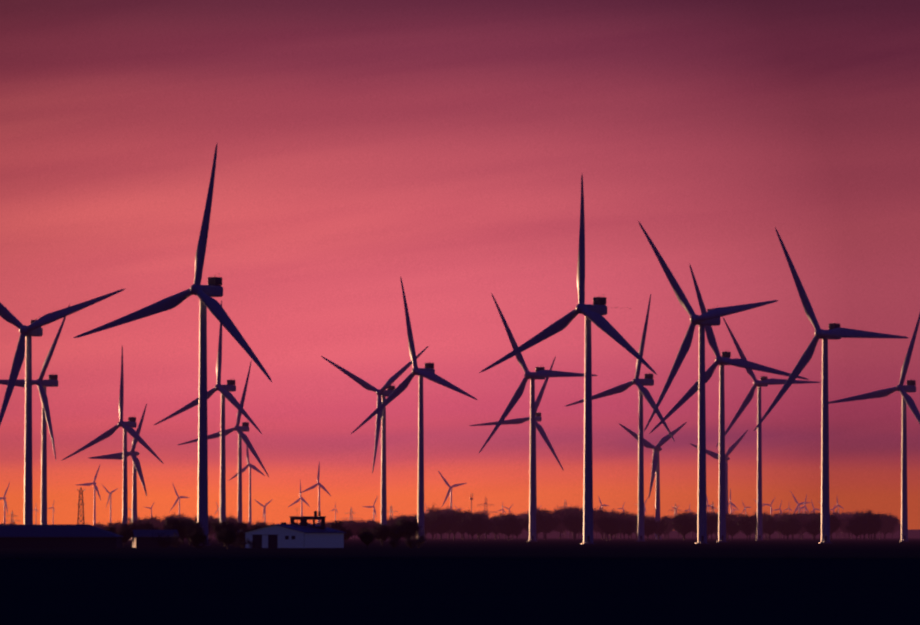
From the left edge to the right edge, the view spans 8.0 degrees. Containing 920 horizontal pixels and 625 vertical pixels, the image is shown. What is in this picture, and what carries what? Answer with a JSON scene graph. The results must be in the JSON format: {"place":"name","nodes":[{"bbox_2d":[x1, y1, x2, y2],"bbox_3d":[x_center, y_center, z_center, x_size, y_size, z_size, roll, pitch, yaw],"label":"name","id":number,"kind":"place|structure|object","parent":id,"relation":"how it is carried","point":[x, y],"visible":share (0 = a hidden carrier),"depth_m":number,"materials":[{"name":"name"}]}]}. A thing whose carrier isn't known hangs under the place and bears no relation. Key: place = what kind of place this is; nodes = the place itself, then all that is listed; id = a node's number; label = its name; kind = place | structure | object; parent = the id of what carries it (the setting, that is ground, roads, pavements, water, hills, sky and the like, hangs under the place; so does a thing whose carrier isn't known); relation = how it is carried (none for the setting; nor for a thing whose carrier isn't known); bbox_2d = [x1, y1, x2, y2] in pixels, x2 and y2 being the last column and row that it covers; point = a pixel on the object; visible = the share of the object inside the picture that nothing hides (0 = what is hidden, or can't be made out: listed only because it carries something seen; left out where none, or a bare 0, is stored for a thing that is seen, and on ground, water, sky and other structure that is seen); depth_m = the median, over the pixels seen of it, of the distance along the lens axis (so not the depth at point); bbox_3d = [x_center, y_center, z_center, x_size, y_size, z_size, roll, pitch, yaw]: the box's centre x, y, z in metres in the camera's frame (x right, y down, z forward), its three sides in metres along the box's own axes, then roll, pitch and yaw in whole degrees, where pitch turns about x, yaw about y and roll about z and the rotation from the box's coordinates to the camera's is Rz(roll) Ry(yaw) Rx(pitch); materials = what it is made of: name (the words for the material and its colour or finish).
{"place":"outdoors","nodes":[
{"label":"outdoors","id":0,"kind":"place"},
{"bbox_2d":[1,555,917,563],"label":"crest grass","id":1,"kind":"structure","parent":0,"point":[544,558],"depth_m":514.47,"materials":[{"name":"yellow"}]},
{"bbox_2d":[0,538,919,624],"bbox_3d":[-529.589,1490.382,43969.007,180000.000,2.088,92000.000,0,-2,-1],"label":"field ground","id":2,"kind":"structure","parent":0,"point":[139,590],"depth_m":440.00,"materials":[{"name":"soil"}]},
{"bbox_2d":[0,483,9,523],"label":"turbine","id":3,"kind":"object","parent":2,"relation":"on","point":[5,502],"visible":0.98,"depth_m":13706.87,"materials":[{"name":"paint"}]},
{"bbox_2d":[0,304,69,523],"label":"turbine","id":4,"kind":"object","parent":2,"relation":"on","point":[42,384],"visible":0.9,"depth_m":4029.49,"materials":[{"name":"paint"}]},
{"bbox_2d":[0,524,123,547],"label":"long barn","id":5,"kind":"structure","parent":2,"relation":"on","point":[51,536],"depth_m":1967.24,"materials":[{"name":"blue metal"}]},
{"bbox_2d":[0,289,124,523],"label":"turbine","id":6,"kind":"object","parent":2,"relation":"on","point":[31,330],"visible":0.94,"depth_m":2949.46,"materials":[{"name":"paint"}]},
{"bbox_2d":[77,488,84,523],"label":"lattice tower","id":7,"kind":"structure","parent":2,"relation":"on","point":[82,507],"depth_m":4191.96,"materials":[{"name":"silver metal"}]},
{"bbox_2d":[77,465,100,524],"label":"turbine","id":8,"kind":"object","parent":2,"relation":"on","point":[94,483],"visible":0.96,"depth_m":12114.27,"materials":[{"name":"paint"}]},
{"bbox_2d":[102,485,117,521],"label":"turbine","id":9,"kind":"object","parent":2,"relation":"on","point":[110,493],"visible":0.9,"depth_m":13710.71,"materials":[{"name":"paint"}]},
{"bbox_2d":[62,346,162,540],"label":"turbine","id":10,"kind":"object","parent":2,"relation":"on","point":[129,425],"visible":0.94,"depth_m":4634.79,"materials":[{"name":"paint"}]},
{"bbox_2d":[89,403,146,539],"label":"turbine","id":11,"kind":"object","parent":2,"relation":"on","point":[133,453],"visible":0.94,"depth_m":5353.35,"materials":[{"name":"paint"}]},
{"bbox_2d":[115,527,130,545],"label":"tree","id":12,"kind":"object","parent":2,"relation":"on","point":[125,533],"visible":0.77,"depth_m":2271.16,"materials":[{"name":"green plant"}]},
{"bbox_2d":[138,521,156,529],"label":"tree","id":13,"kind":"object","parent":2,"relation":"on","point":[146,525],"visible":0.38,"depth_m":2738.85,"materials":[{"name":"green plant"}]},
{"bbox_2d":[130,530,178,547],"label":"shed","id":14,"kind":"structure","parent":2,"relation":"on","point":[141,539],"depth_m":2041.17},
{"bbox_2d":[147,517,164,528],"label":"tree","id":15,"kind":"object","parent":2,"relation":"on","point":[155,523],"visible":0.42,"depth_m":5999.27,"materials":[{"name":"green plant"}]},
{"bbox_2d":[73,144,271,544],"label":"turbine","id":16,"kind":"object","parent":2,"relation":"on","point":[205,294],"visible":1,"depth_m":2471.52,"materials":[{"name":"paint"}]},
{"bbox_2d":[163,516,188,545],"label":"tree","id":17,"kind":"object","parent":2,"relation":"on","point":[178,525],"visible":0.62,"depth_m":2293.51,"materials":[{"name":"green plant"}]},
{"bbox_2d":[170,483,189,514],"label":"turbine","id":18,"kind":"object","parent":2,"relation":"on","point":[176,501],"visible":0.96,"depth_m":13713.37,"materials":[{"name":"paint"}]},
{"bbox_2d":[182,523,203,546],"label":"tree","id":19,"kind":"object","parent":2,"relation":"on","point":[190,529],"visible":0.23,"depth_m":2149.07,"materials":[{"name":"green plant"}]},
{"bbox_2d":[181,518,204,545],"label":"tree","id":20,"kind":"object","parent":2,"relation":"on","point":[190,524],"visible":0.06,"depth_m":2303.93,"materials":[{"name":"green plant"}]},
{"bbox_2d":[188,528,209,548],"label":"tree","id":21,"kind":"object","parent":2,"relation":"on","point":[197,537],"visible":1,"depth_m":1844.21,"materials":[{"name":"green plant"}]},
{"bbox_2d":[186,536,211,547],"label":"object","id":22,"kind":"object","parent":2,"relation":"on","point":[193,544],"visible":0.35,"depth_m":1927.17,"materials":[{"name":"green plant"}]},
{"bbox_2d":[154,300,261,522],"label":"turbine","id":23,"kind":"object","parent":2,"relation":"on","point":[227,389],"visible":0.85,"depth_m":4190.17,"materials":[{"name":"paint"}]},
{"bbox_2d":[178,362,268,522],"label":"turbine","id":24,"kind":"object","parent":2,"relation":"on","point":[244,427],"visible":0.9,"depth_m":5215.05,"materials":[{"name":"paint"}]},
{"bbox_2d":[210,519,239,546],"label":"tree","id":25,"kind":"object","parent":2,"relation":"on","point":[218,526],"visible":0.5,"depth_m":2238.37,"materials":[{"name":"green plant"}]},
{"bbox_2d":[214,527,238,549],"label":"tree","id":26,"kind":"object","parent":2,"relation":"on","point":[225,536],"visible":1,"depth_m":1755.43,"materials":[{"name":"green plant"}]},
{"bbox_2d":[235,522,250,530],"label":"tree","id":27,"kind":"object","parent":2,"relation":"on","point":[242,526],"visible":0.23,"depth_m":2738.05,"materials":[{"name":"green plant"}]},
{"bbox_2d":[236,529,249,541],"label":"tree","id":28,"kind":"object","parent":2,"relation":"on","point":[241,535],"visible":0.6,"depth_m":2319.01,"materials":[{"name":"green plant"}]},
{"bbox_2d":[228,445,264,522],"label":"turbine","id":29,"kind":"object","parent":2,"relation":"on","point":[254,467],"visible":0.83,"depth_m":9247.77,"materials":[{"name":"paint"}]},
{"bbox_2d":[254,499,272,521],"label":"turbine","id":30,"kind":"object","parent":2,"relation":"on","point":[264,512],"visible":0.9,"depth_m":13714.54,"materials":[{"name":"paint"}]},
{"bbox_2d":[243,522,345,547],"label":"farm hall","id":31,"kind":"structure","parent":2,"relation":"on","point":[285,535],"depth_m":1985.75,"materials":[{"name":"brick"}]},
{"bbox_2d":[289,511,325,528],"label":"rooftop structure","id":32,"kind":"object","parent":31,"relation":"on","point":[303,520],"visible":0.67,"depth_m":1997.54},
{"bbox_2d":[288,480,309,515],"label":"turbine","id":33,"kind":"object","parent":2,"relation":"on","point":[301,498],"visible":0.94,"depth_m":13716.24,"materials":[{"name":"paint"}]},
{"bbox_2d":[300,461,330,521],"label":"turbine","id":34,"kind":"object","parent":2,"relation":"on","point":[319,484],"visible":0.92,"depth_m":11337.65,"materials":[{"name":"paint"}]},
{"bbox_2d":[329,520,342,529],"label":"tree","id":35,"kind":"object","parent":2,"relation":"on","point":[335,524],"visible":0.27,"depth_m":2967.95,"materials":[{"name":"green plant"}]},
{"bbox_2d":[336,526,353,540],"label":"tree","id":36,"kind":"object","parent":2,"relation":"on","point":[347,535],"visible":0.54,"depth_m":2708.98,"materials":[{"name":"green plant"}]},
{"bbox_2d":[345,523,358,539],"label":"tree","id":37,"kind":"object","parent":2,"relation":"on","point":[354,530],"visible":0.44,"depth_m":4978.96,"materials":[{"name":"green plant"}]},
{"bbox_2d":[354,523,372,531],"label":"tree","id":38,"kind":"object","parent":2,"relation":"on","point":[363,525],"visible":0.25,"depth_m":4842.79,"materials":[{"name":"green plant"}]},
{"bbox_2d":[356,529,376,549],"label":"tree","id":39,"kind":"object","parent":2,"relation":"on","point":[367,538],"visible":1,"depth_m":1771.78,"materials":[{"name":"green plant"}]},
{"bbox_2d":[321,346,427,540],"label":"turbine","id":40,"kind":"object","parent":2,"relation":"on","point":[383,392],"visible":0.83,"depth_m":4422.98,"materials":[{"name":"paint"}]},
{"bbox_2d":[373,523,395,545],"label":"tree","id":41,"kind":"object","parent":2,"relation":"on","point":[383,532],"visible":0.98,"depth_m":2288.82,"materials":[{"name":"green plant"}]},
{"bbox_2d":[392,517,423,544],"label":"tree","id":42,"kind":"object","parent":2,"relation":"on","point":[404,529],"visible":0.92,"depth_m":2282.01,"materials":[{"name":"green plant"}]},
{"bbox_2d":[351,278,476,541],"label":"turbine","id":43,"kind":"object","parent":2,"relation":"on","point":[427,372],"visible":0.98,"depth_m":3764.70,"materials":[{"name":"paint"}]},
{"bbox_2d":[404,535,423,548],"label":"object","id":44,"kind":"object","parent":2,"relation":"on","point":[410,541],"visible":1,"depth_m":1899.97,"materials":[{"name":"green plant"}]},
{"bbox_2d":[409,528,427,547],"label":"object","id":45,"kind":"object","parent":2,"relation":"on","point":[421,541],"visible":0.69,"depth_m":2058.57,"materials":[{"name":"green plant"}]},
{"bbox_2d":[411,514,429,532],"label":"tree","id":46,"kind":"object","parent":2,"relation":"on","point":[425,522],"visible":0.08,"depth_m":4825.75,"materials":[{"name":"green plant"}]},
{"bbox_2d":[426,504,443,538],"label":"tree","id":47,"kind":"object","parent":2,"relation":"on","point":[433,511],"visible":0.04,"depth_m":5989.81,"materials":[{"name":"green plant"}]},
{"bbox_2d":[425,512,458,539],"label":"tree","id":48,"kind":"object","parent":2,"relation":"on","point":[439,524],"visible":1,"depth_m":4753.14,"materials":[{"name":"green plant"}]},
{"bbox_2d":[438,471,465,509],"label":"turbine","id":49,"kind":"object","parent":2,"relation":"on","point":[450,487],"visible":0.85,"depth_m":11718.37,"materials":[{"name":"paint"}]},
{"bbox_2d":[444,511,468,539],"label":"tree","id":50,"kind":"object","parent":2,"relation":"on","point":[454,529],"visible":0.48,"depth_m":4892.96,"materials":[{"name":"green plant"}]},
{"bbox_2d":[458,514,485,540],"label":"tree","id":51,"kind":"object","parent":2,"relation":"on","point":[473,525],"visible":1,"depth_m":4697.94,"materials":[{"name":"green plant"}]},
{"bbox_2d":[476,514,492,539],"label":"tree","id":52,"kind":"object","parent":2,"relation":"on","point":[480,532],"visible":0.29,"depth_m":4848.60,"materials":[{"name":"green plant"}]},
{"bbox_2d":[484,517,496,539],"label":"tree","id":53,"kind":"object","parent":2,"relation":"on","point":[492,523],"visible":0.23,"depth_m":4933.92,"materials":[{"name":"green plant"}]},
{"bbox_2d":[492,516,502,539],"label":"tree","id":54,"kind":"object","parent":2,"relation":"on","point":[496,530],"visible":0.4,"depth_m":5068.64,"materials":[{"name":"green plant"}]},
{"bbox_2d":[494,514,521,539],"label":"tree","id":55,"kind":"object","parent":2,"relation":"on","point":[508,527],"visible":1,"depth_m":4798.35,"materials":[{"name":"green plant"}]},
{"bbox_2d":[469,356,563,539],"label":"turbine","id":56,"kind":"object","parent":2,"relation":"on","point":[538,426],"visible":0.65,"depth_m":5453.59,"materials":[{"name":"paint"}]},
{"bbox_2d":[513,516,524,539],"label":"tree","id":57,"kind":"object","parent":2,"relation":"on","point":[519,530],"visible":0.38,"depth_m":4983.69,"materials":[{"name":"green plant"}]},
{"bbox_2d":[517,512,550,539],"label":"tree","id":58,"kind":"object","parent":2,"relation":"on","point":[540,522],"visible":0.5,"depth_m":4948.10,"materials":[{"name":"green plant"}]},
{"bbox_2d":[479,293,597,541],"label":"turbine","id":59,"kind":"object","parent":2,"relation":"on","point":[540,373],"visible":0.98,"depth_m":3903.01,"materials":[{"name":"paint"}]},
{"bbox_2d":[528,514,561,539],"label":"tree","id":60,"kind":"object","parent":2,"relation":"on","point":[554,522],"visible":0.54,"depth_m":5063.44,"materials":[{"name":"green plant"}]},
{"bbox_2d":[537,507,557,538],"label":"tree","id":61,"kind":"object","parent":2,"relation":"on","point":[548,512],"visible":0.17,"depth_m":5861.57,"materials":[{"name":"green plant"}]},
{"bbox_2d":[551,507,570,538],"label":"tree","id":62,"kind":"object","parent":2,"relation":"on","point":[560,528],"visible":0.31,"depth_m":5920.70,"materials":[{"name":"green plant"}]},
{"bbox_2d":[479,175,656,544],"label":"turbine","id":63,"kind":"object","parent":2,"relation":"on","point":[595,311],"visible":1,"depth_m":2711.59,"materials":[{"name":"paint"}]},
{"bbox_2d":[556,509,583,539],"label":"tree","id":64,"kind":"object","parent":2,"relation":"on","point":[573,513],"visible":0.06,"depth_m":5732.88,"materials":[{"name":"green plant"}]},
{"bbox_2d":[562,511,582,539],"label":"tree","id":65,"kind":"object","parent":2,"relation":"on","point":[573,523],"visible":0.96,"depth_m":4915.08,"materials":[{"name":"green plant"}]},
{"bbox_2d":[595,515,620,539],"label":"tree","id":66,"kind":"object","parent":2,"relation":"on","point":[615,531],"visible":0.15,"depth_m":4815.13,"materials":[{"name":"green plant"}]},
{"bbox_2d":[596,514,620,540],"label":"tree","id":67,"kind":"object","parent":2,"relation":"on","point":[606,525],"visible":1,"depth_m":4702.29,"materials":[{"name":"green plant"}]},
{"bbox_2d":[593,506,625,539],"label":"tree","id":68,"kind":"object","parent":2,"relation":"on","point":[602,513],"visible":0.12,"depth_m":5745.47,"materials":[{"name":"green plant"}]},
{"bbox_2d":[566,294,674,540],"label":"turbine","id":69,"kind":"object","parent":2,"relation":"on","point":[648,380],"visible":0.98,"depth_m":4068.50,"materials":[{"name":"paint"}]},
{"bbox_2d":[610,510,633,538],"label":"tree","id":70,"kind":"object","parent":2,"relation":"on","point":[621,515],"visible":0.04,"depth_m":5948.12,"materials":[{"name":"green plant"}]},
{"bbox_2d":[617,517,637,539],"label":"tree","id":71,"kind":"object","parent":2,"relation":"on","point":[627,527],"visible":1,"depth_m":4795.23,"materials":[{"name":"green plant"}]},
{"bbox_2d":[635,518,658,539],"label":"tree","id":72,"kind":"object","parent":2,"relation":"on","point":[650,527],"visible":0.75,"depth_m":4725.35,"materials":[{"name":"green plant"}]},
{"bbox_2d":[619,422,686,539],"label":"turbine","id":73,"kind":"object","parent":2,"relation":"on","point":[657,448],"visible":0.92,"depth_m":5673.70,"materials":[{"name":"paint"}]},
{"bbox_2d":[652,518,670,539],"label":"tree","id":74,"kind":"object","parent":2,"relation":"on","point":[662,525],"visible":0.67,"depth_m":5010.31,"materials":[{"name":"green plant"}]},
{"bbox_2d":[661,516,673,538],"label":"tree","id":75,"kind":"object","parent":2,"relation":"on","point":[669,526],"visible":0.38,"depth_m":6050.36,"materials":[{"name":"green plant"}]},
{"bbox_2d":[671,513,690,534],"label":"tree","id":76,"kind":"object","parent":2,"relation":"on","point":[674,523],"visible":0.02,"depth_m":5058.75,"materials":[{"name":"green plant"}]},
{"bbox_2d":[672,513,692,539],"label":"tree","id":77,"kind":"object","parent":2,"relation":"on","point":[683,527],"visible":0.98,"depth_m":4759.63,"materials":[{"name":"green plant"}]},
{"bbox_2d":[687,515,713,534],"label":"tree","id":78,"kind":"object","parent":2,"relation":"on","point":[693,523],"visible":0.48,"depth_m":4742.90,"materials":[{"name":"green plant"}]},
{"bbox_2d":[690,512,718,539],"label":"tree","id":79,"kind":"object","parent":2,"relation":"on","point":[713,519],"visible":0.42,"depth_m":4918.14,"materials":[{"name":"green plant"}]},
{"bbox_2d":[638,221,778,543],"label":"turbine","id":80,"kind":"object","parent":2,"relation":"on","point":[710,317],"visible":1,"depth_m":2927.74,"materials":[{"name":"paint"}]},
{"bbox_2d":[690,430,747,538],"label":"turbine","id":81,"kind":"object","parent":2,"relation":"on","point":[728,452],"visible":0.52,"depth_m":6652.35,"materials":[{"name":"paint"}]},
{"bbox_2d":[649,263,808,541],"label":"turbine","id":82,"kind":"object","parent":2,"relation":"on","point":[724,359],"visible":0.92,"depth_m":3610.22,"materials":[{"name":"paint"}]},
{"bbox_2d":[726,518,740,539],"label":"tree","id":83,"kind":"object","parent":2,"relation":"on","point":[732,529],"visible":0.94,"depth_m":4917.39,"materials":[{"name":"green plant"}]},
{"bbox_2d":[736,513,756,539],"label":"tree","id":84,"kind":"object","parent":2,"relation":"on","point":[747,525],"visible":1,"depth_m":4818.96,"materials":[{"name":"green plant"}]},
{"bbox_2d":[715,318,821,539],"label":"turbine","id":85,"kind":"object","parent":2,"relation":"on","point":[765,381],"visible":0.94,"depth_m":4803.16,"materials":[{"name":"paint"}]},
{"bbox_2d":[762,515,776,539],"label":"tree","id":86,"kind":"object","parent":2,"relation":"on","point":[768,523],"visible":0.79,"depth_m":5018.66,"materials":[{"name":"green plant"}]},
{"bbox_2d":[771,517,800,539],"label":"tree","id":87,"kind":"object","parent":2,"relation":"on","point":[788,527],"visible":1,"depth_m":4886.29,"materials":[{"name":"green plant"}]},
{"bbox_2d":[774,513,799,538],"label":"tree","id":88,"kind":"object","parent":2,"relation":"on","point":[787,516],"visible":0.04,"depth_m":5838.29,"materials":[{"name":"green plant"}]},
{"bbox_2d":[789,512,806,538],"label":"tree","id":89,"kind":"object","parent":2,"relation":"on","point":[801,530],"visible":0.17,"depth_m":5987.99,"materials":[{"name":"green plant"}]},
{"bbox_2d":[798,513,819,538],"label":"tree","id":90,"kind":"object","parent":2,"relation":"on","point":[816,515],"visible":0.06,"depth_m":5707.30,"materials":[{"name":"green plant"}]},
{"bbox_2d":[801,519,820,539],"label":"tree","id":91,"kind":"object","parent":2,"relation":"on","point":[811,527],"visible":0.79,"depth_m":4820.05,"materials":[{"name":"green plant"}]},
{"bbox_2d":[814,513,840,539],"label":"tree","id":92,"kind":"object","parent":2,"relation":"on","point":[835,522],"visible":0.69,"depth_m":4767.68,"materials":[{"name":"green plant"}]},
{"bbox_2d":[754,227,907,542],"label":"turbine","id":93,"kind":"object","parent":2,"relation":"on","point":[835,331],"visible":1,"depth_m":3059.07,"materials":[{"name":"paint"}]},
{"bbox_2d":[831,509,852,537],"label":"tree","id":94,"kind":"object","parent":2,"relation":"on","point":[849,516],"visible":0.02,"depth_m":7786.36,"materials":[{"name":"green plant"}]},
{"bbox_2d":[845,517,869,539],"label":"tree","id":95,"kind":"object","parent":2,"relation":"on","point":[856,527],"visible":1,"depth_m":4710.88,"materials":[{"name":"green plant"}]},
{"bbox_2d":[851,510,873,538],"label":"tree","id":96,"kind":"object","parent":2,"relation":"on","point":[857,513],"visible":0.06,"depth_m":6041.29,"materials":[{"name":"green plant"}]},
{"bbox_2d":[853,513,879,539],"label":"tree","id":97,"kind":"object","parent":2,"relation":"on","point":[871,522],"visible":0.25,"depth_m":4745.34,"materials":[{"name":"green plant"}]},
{"bbox_2d":[864,512,880,539],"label":"tree","id":98,"kind":"object","parent":2,"relation":"on","point":[875,529],"visible":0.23,"depth_m":4764.47,"materials":[{"name":"green plant"}]},
{"bbox_2d":[828,314,919,540],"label":"turbine","id":99,"kind":"object","parent":2,"relation":"on","point":[909,387],"visible":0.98,"depth_m":4002.58,"materials":[{"name":"paint"}]},
{"bbox_2d":[876,511,899,538],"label":"tree","id":100,"kind":"object","parent":2,"relation":"on","point":[890,524],"visible":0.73,"depth_m":5855.20,"materials":[{"name":"green plant"}]},
{"bbox_2d":[886,512,900,537],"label":"tree","id":101,"kind":"object","parent":2,"relation":"on","point":[898,527],"visible":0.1,"depth_m":7595.44,"materials":[{"name":"green plant"}]},
{"bbox_2d":[0,0,919,529],"label":"sky","id":102,"kind":"structure","parent":0,"point":[444,148],"materials":[{"name":"pink"}]},
{"bbox_2d":[131,529,919,537],"bbox_3d":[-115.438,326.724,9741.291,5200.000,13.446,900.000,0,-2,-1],"label":"hedge","id":103,"kind":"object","parent":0,"point":[913,533],"depth_m":9350.18,"materials":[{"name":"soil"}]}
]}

